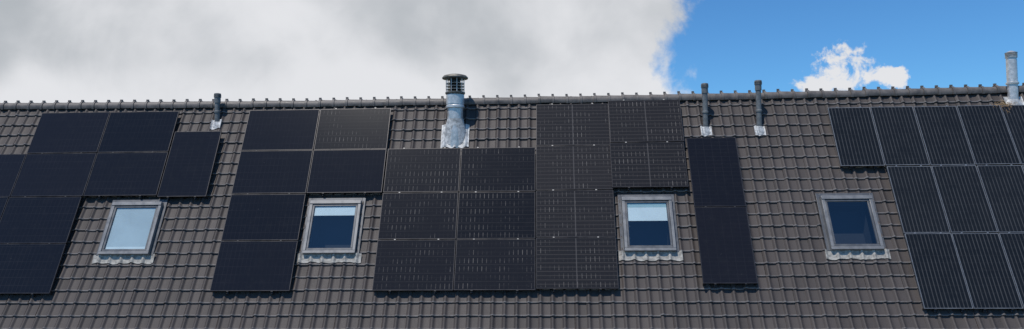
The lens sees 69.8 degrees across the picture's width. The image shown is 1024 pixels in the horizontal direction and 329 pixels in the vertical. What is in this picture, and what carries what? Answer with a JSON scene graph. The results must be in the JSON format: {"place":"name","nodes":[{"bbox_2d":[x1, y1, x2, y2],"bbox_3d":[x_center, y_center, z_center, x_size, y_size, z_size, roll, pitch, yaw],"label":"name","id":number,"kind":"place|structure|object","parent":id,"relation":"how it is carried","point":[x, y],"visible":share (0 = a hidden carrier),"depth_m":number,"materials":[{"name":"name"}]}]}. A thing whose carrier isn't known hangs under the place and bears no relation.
{"place":"outdoors","nodes":[
{"label":"outdoors","id":0,"kind":"place"},
{"bbox_2d":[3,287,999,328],"bbox_3d":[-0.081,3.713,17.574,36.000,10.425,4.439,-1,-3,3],"label":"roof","id":1,"kind":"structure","parent":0,"point":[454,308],"depth_m":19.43,"materials":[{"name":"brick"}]},
{"bbox_2d":[1,94,1019,286],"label":"roof slope","id":2,"kind":"structure","parent":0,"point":[516,141],"depth_m":18.75,"materials":[{"name":"tile"}]},
{"bbox_2d":[0,92,1023,328],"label":"roof tiles","id":3,"kind":"object","parent":2,"relation":"on","point":[886,297],"visible":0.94,"depth_m":15.76,"materials":[{"name":"grey tile"}]},
{"bbox_2d":[0,197,8,219],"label":"solar panel","id":4,"kind":"object","parent":3,"relation":"attached to","point":[3,201],"visible":1,"depth_m":16.92,"materials":[{"name":"black glass"}]},
{"bbox_2d":[0,153,26,196],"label":"solar panel","id":5,"kind":"object","parent":3,"relation":"attached to","point":[11,164],"visible":1,"depth_m":17.35,"materials":[{"name":"black glass"}]},
{"bbox_2d":[0,243,66,296],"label":"solar panel","id":6,"kind":"object","parent":3,"relation":"attached to","point":[27,269],"visible":1,"depth_m":16.12,"materials":[{"name":"black glass"}]},
{"bbox_2d":[0,196,81,243],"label":"solar panel","id":7,"kind":"object","parent":3,"relation":"attached to","point":[35,220],"visible":1,"depth_m":16.68,"materials":[{"name":"black glass"}]},
{"bbox_2d":[11,152,96,196],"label":"solar panel","id":8,"kind":"object","parent":3,"relation":"attached to","point":[55,175],"visible":1,"depth_m":17.23,"materials":[{"name":"black glass"}]},
{"bbox_2d":[27,111,109,153],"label":"solar panel","id":9,"kind":"object","parent":3,"relation":"attached to","point":[79,132],"visible":1,"depth_m":17.79,"materials":[{"name":"black glass"}]},
{"bbox_2d":[83,152,168,198],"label":"solar panel","id":10,"kind":"object","parent":3,"relation":"attached to","point":[134,174],"visible":1,"depth_m":17.14,"materials":[{"name":"black glass"}]},
{"bbox_2d":[92,199,168,264],"bbox_3d":[-8.555,1.587,16.672,1.410,1.576,0.564,-1,-29,3],"label":"skylight","id":11,"kind":"object","parent":3,"relation":"attached to","point":[131,231],"visible":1,"depth_m":16.45,"materials":[{"name":"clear glass"}]},
{"bbox_2d":[98,111,179,152],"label":"solar panel","id":12,"kind":"object","parent":3,"relation":"attached to","point":[130,132],"visible":1,"depth_m":17.70,"materials":[{"name":"black glass"}]},
{"bbox_2d":[157,130,221,199],"bbox_3d":[-7.536,0.014,17.240,1.140,1.816,0.145,-1,-29,3],"label":"solar panel","id":13,"kind":"object","parent":3,"relation":"attached to","point":[189,167],"visible":1,"depth_m":17.17,"materials":[{"name":"black glass"}]},
{"bbox_2d":[210,93,221,129],"bbox_3d":[-7.180,-1.202,17.855,0.248,1.080,0.219,-1,-3,3],"label":"vent pipe","id":14,"kind":"object","parent":3,"relation":"attached to","point":[215,123],"visible":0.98,"depth_m":17.83,"materials":[{"name":"grey plastic"}]},
{"bbox_2d":[210,240,297,294],"bbox_3d":[-5.567,2.229,15.919,1.722,1.216,0.133,-1,-29,3],"label":"solar panel","id":15,"kind":"object","parent":3,"relation":"attached to","point":[252,266],"visible":1,"depth_m":15.86,"materials":[{"name":"black glass"}]},
{"bbox_2d":[221,193,305,240],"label":"solar panel","id":16,"kind":"object","parent":3,"relation":"attached to","point":[263,217],"visible":1,"depth_m":16.42,"materials":[{"name":"black glass"}]},
{"bbox_2d":[231,149,312,193],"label":"solar panel","id":17,"kind":"object","parent":3,"relation":"attached to","point":[273,172],"visible":1,"depth_m":16.97,"materials":[{"name":"black glass"}]},
{"bbox_2d":[241,109,319,150],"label":"solar panel","id":18,"kind":"object","parent":3,"relation":"attached to","point":[274,130],"visible":1,"depth_m":17.53,"materials":[{"name":"black glass"}]},
{"bbox_2d":[296,198,365,263],"bbox_3d":[-3.966,1.537,16.443,1.420,1.575,0.564,-1,-29,3],"label":"skylight","id":19,"kind":"object","parent":3,"relation":"attached to","point":[337,232],"visible":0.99,"depth_m":16.47,"materials":[{"name":"clear glass"}]},
{"bbox_2d":[307,149,386,195],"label":"solar panel","id":20,"kind":"object","parent":3,"relation":"attached to","point":[348,171],"visible":1,"depth_m":16.88,"materials":[{"name":"black glass"}]},
{"bbox_2d":[314,108,390,149],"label":"solar panel","id":21,"kind":"object","parent":3,"relation":"attached to","point":[348,129],"visible":1,"depth_m":17.44,"materials":[{"name":"glass"}]},
{"bbox_2d":[372,239,455,293],"bbox_3d":[-2.083,2.187,15.749,1.708,1.221,0.133,-1,-29,3],"label":"solar panel","id":22,"kind":"object","parent":3,"relation":"attached to","point":[414,265],"visible":1,"depth_m":15.69,"materials":[{"name":"glass"}]},
{"bbox_2d":[378,192,457,239],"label":"solar panel","id":23,"kind":"object","parent":3,"relation":"attached to","point":[414,216],"visible":1,"depth_m":16.25,"materials":[{"name":"glass"}]},
{"bbox_2d":[383,147,460,192],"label":"solar panel","id":24,"kind":"object","parent":3,"relation":"attached to","point":[417,170],"visible":1,"depth_m":16.80,"materials":[{"name":"glass"}]},
{"bbox_2d":[440,74,469,147],"bbox_3d":[-1.344,-1.151,17.396,0.660,1.990,0.620,-1,-3,3],"label":"chimney flue","id":25,"kind":"object","parent":3,"relation":"on","point":[455,131],"visible":0.98,"depth_m":17.23,"materials":[{"name":"metal"}]},
{"bbox_2d":[454,238,534,293],"bbox_3d":[-0.357,2.166,15.661,1.708,1.221,0.133,-1,-29,3],"label":"solar panel","id":26,"kind":"object","parent":3,"relation":"attached to","point":[481,265],"visible":1,"depth_m":15.61,"materials":[{"name":"glass"}]},
{"bbox_2d":[457,191,534,238],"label":"solar panel","id":27,"kind":"object","parent":3,"relation":"attached to","point":[496,215],"visible":1,"depth_m":16.16,"materials":[{"name":"glass"}]},
{"bbox_2d":[459,147,534,191],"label":"solar panel","id":28,"kind":"object","parent":3,"relation":"attached to","point":[510,169],"visible":1,"depth_m":16.71,"materials":[{"name":"glass"}]},
{"bbox_2d":[0,83,1023,109],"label":"ridge tiles","id":29,"kind":"object","parent":3,"relation":"attached to","point":[580,98],"visible":0.93,"depth_m":17.67,"materials":[{"name":"grey tile"}]},
{"bbox_2d":[536,103,609,145],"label":"solar panel","id":30,"kind":"object","parent":3,"relation":"attached to","point":[572,124],"visible":1,"depth_m":17.20,"materials":[{"name":"glass"}]},
{"bbox_2d":[536,145,612,189],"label":"solar panel","id":31,"kind":"object","parent":3,"relation":"attached to","point":[587,167],"visible":1,"depth_m":16.64,"materials":[{"name":"glass"}]},
{"bbox_2d":[536,189,615,237],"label":"solar panel","id":32,"kind":"object","parent":3,"relation":"attached to","point":[572,213],"visible":1,"depth_m":16.09,"materials":[{"name":"glass"}]},
{"bbox_2d":[536,236,618,291],"bbox_3d":[1.371,2.121,15.586,1.708,1.221,0.133,-1,-29,3],"label":"solar panel","id":33,"kind":"object","parent":3,"relation":"attached to","point":[590,263],"visible":1,"depth_m":15.53,"materials":[{"name":"glass"}]},
{"bbox_2d":[608,99,683,142],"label":"solar panel","id":34,"kind":"object","parent":3,"relation":"attached to","point":[645,120],"visible":0.96,"depth_m":17.12,"materials":[{"name":"glass"}]},
{"bbox_2d":[610,141,688,190],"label":"solar panel","id":35,"kind":"object","parent":3,"relation":"attached to","point":[648,164],"visible":1,"depth_m":16.55,"materials":[{"name":"glass"}]},
{"bbox_2d":[617,194,682,260],"bbox_3d":[2.970,1.445,16.105,1.350,1.576,0.564,-1,-29,3],"label":"skylight","id":36,"kind":"object","parent":3,"relation":"attached to","point":[651,218],"visible":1,"depth_m":16.06,"materials":[{"name":"clear glass"}]},
{"bbox_2d":[700,83,711,135],"bbox_3d":[4.508,-1.184,17.096,0.248,1.440,0.228,-1,-3,3],"label":"vent pipe","id":37,"kind":"object","parent":3,"relation":"attached to","point":[706,130],"visible":0.97,"depth_m":17.08,"materials":[{"name":"grey plastic"}]},
{"bbox_2d":[686,137,745,206],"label":"solar panel","id":38,"kind":"object","parent":3,"relation":"attached to","point":[715,172],"visible":0.98,"depth_m":16.40,"materials":[{"name":"black glass"}]},
{"bbox_2d":[694,206,757,286],"bbox_3d":[4.526,1.736,15.616,1.115,1.816,0.143,-1,-29,3],"label":"solar panel","id":39,"kind":"object","parent":3,"relation":"attached to","point":[725,246],"visible":1,"depth_m":15.54,"materials":[{"name":"black glass"}]},
{"bbox_2d":[754,80,765,135],"bbox_3d":[5.736,-1.219,17.030,0.248,1.500,0.231,-1,-3,3],"label":"vent pipe","id":40,"kind":"object","parent":3,"relation":"attached to","point":[759,128],"visible":1,"depth_m":17.01,"materials":[{"name":"grey plastic"}]},
{"bbox_2d":[815,193,890,259],"bbox_3d":[7.279,1.398,15.889,1.340,1.554,0.564,-1,-29,3],"label":"skylight","id":41,"kind":"object","parent":3,"relation":"attached to","point":[851,227],"visible":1,"depth_m":15.93,"materials":[{"name":"clear glass"}]},
{"bbox_2d":[827,106,884,169],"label":"solar panel","id":42,"kind":"object","parent":3,"relation":"attached to","point":[855,136],"visible":1,"depth_m":16.67,"materials":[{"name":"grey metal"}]},
{"bbox_2d":[870,106,929,165],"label":"solar panel","id":43,"kind":"object","parent":3,"relation":"attached to","point":[900,140],"visible":1,"depth_m":16.62,"materials":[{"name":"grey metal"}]},
{"bbox_2d":[886,165,949,232],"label":"solar panel","id":44,"kind":"object","parent":3,"relation":"attached to","point":[919,206],"visible":1,"depth_m":15.86,"materials":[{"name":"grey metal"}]},
{"bbox_2d":[904,232,972,311],"bbox_3d":[8.752,2.210,15.118,0.948,1.706,0.133,-1,-29,3],"label":"solar panel","id":45,"kind":"object","parent":3,"relation":"attached to","point":[939,276],"visible":1,"depth_m":15.05,"materials":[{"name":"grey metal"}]},
{"bbox_2d":[913,105,974,165],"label":"solar panel","id":46,"kind":"object","parent":3,"relation":"attached to","point":[944,138],"visible":1,"depth_m":16.58,"materials":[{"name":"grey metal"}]},
{"bbox_2d":[931,165,997,232],"bbox_3d":[9.741,0.745,15.877,0.948,1.616,0.133,-1,-29,3],"label":"solar panel","id":47,"kind":"object","parent":3,"relation":"attached to","point":[965,204],"visible":1,"depth_m":15.80,"materials":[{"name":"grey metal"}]},
{"bbox_2d":[951,232,1022,311],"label":"solar panel","id":48,"kind":"object","parent":3,"relation":"attached to","point":[987,274],"visible":1,"depth_m":15.02,"materials":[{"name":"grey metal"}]},
{"bbox_2d":[956,104,1020,164],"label":"solar panel","id":49,"kind":"object","parent":3,"relation":"attached to","point":[988,135],"visible":1,"depth_m":16.52,"materials":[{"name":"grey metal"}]},
{"bbox_2d":[976,164,1023,232],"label":"solar panel","id":50,"kind":"object","parent":3,"relation":"attached to","point":[1003,186],"visible":1,"depth_m":15.82,"materials":[{"name":"black glass"}]},
{"bbox_2d":[993,100,1016,111],"bbox_3d":[11.365,-1.325,16.887,0.650,0.368,0.298,-1,-3,4],"label":"flashing","id":51,"kind":"object","parent":3,"relation":"on","point":[1002,103],"visible":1,"depth_m":16.90,"materials":[{"name":"grey metal"}]},
{"bbox_2d":[998,232,1023,309],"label":"solar panel","id":52,"kind":"object","parent":3,"relation":"attached to","point":[1013,245],"visible":1,"depth_m":15.14,"materials":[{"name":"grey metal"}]},
{"bbox_2d":[1000,104,1023,164],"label":"solar panel","id":53,"kind":"object","parent":3,"relation":"attached to","point":[1014,117],"visible":1,"depth_m":16.62,"materials":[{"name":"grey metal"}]},
{"bbox_2d":[1003,51,1023,104],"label":"vent pipe","id":54,"kind":"object","parent":3,"relation":"attached to","point":[1012,83],"visible":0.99,"depth_m":17.00,"materials":[{"name":"grey metal"}]},
{"bbox_2d":[0,0,1023,102],"label":"sky","id":55,"kind":"structure","parent":0,"point":[62,51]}
]}

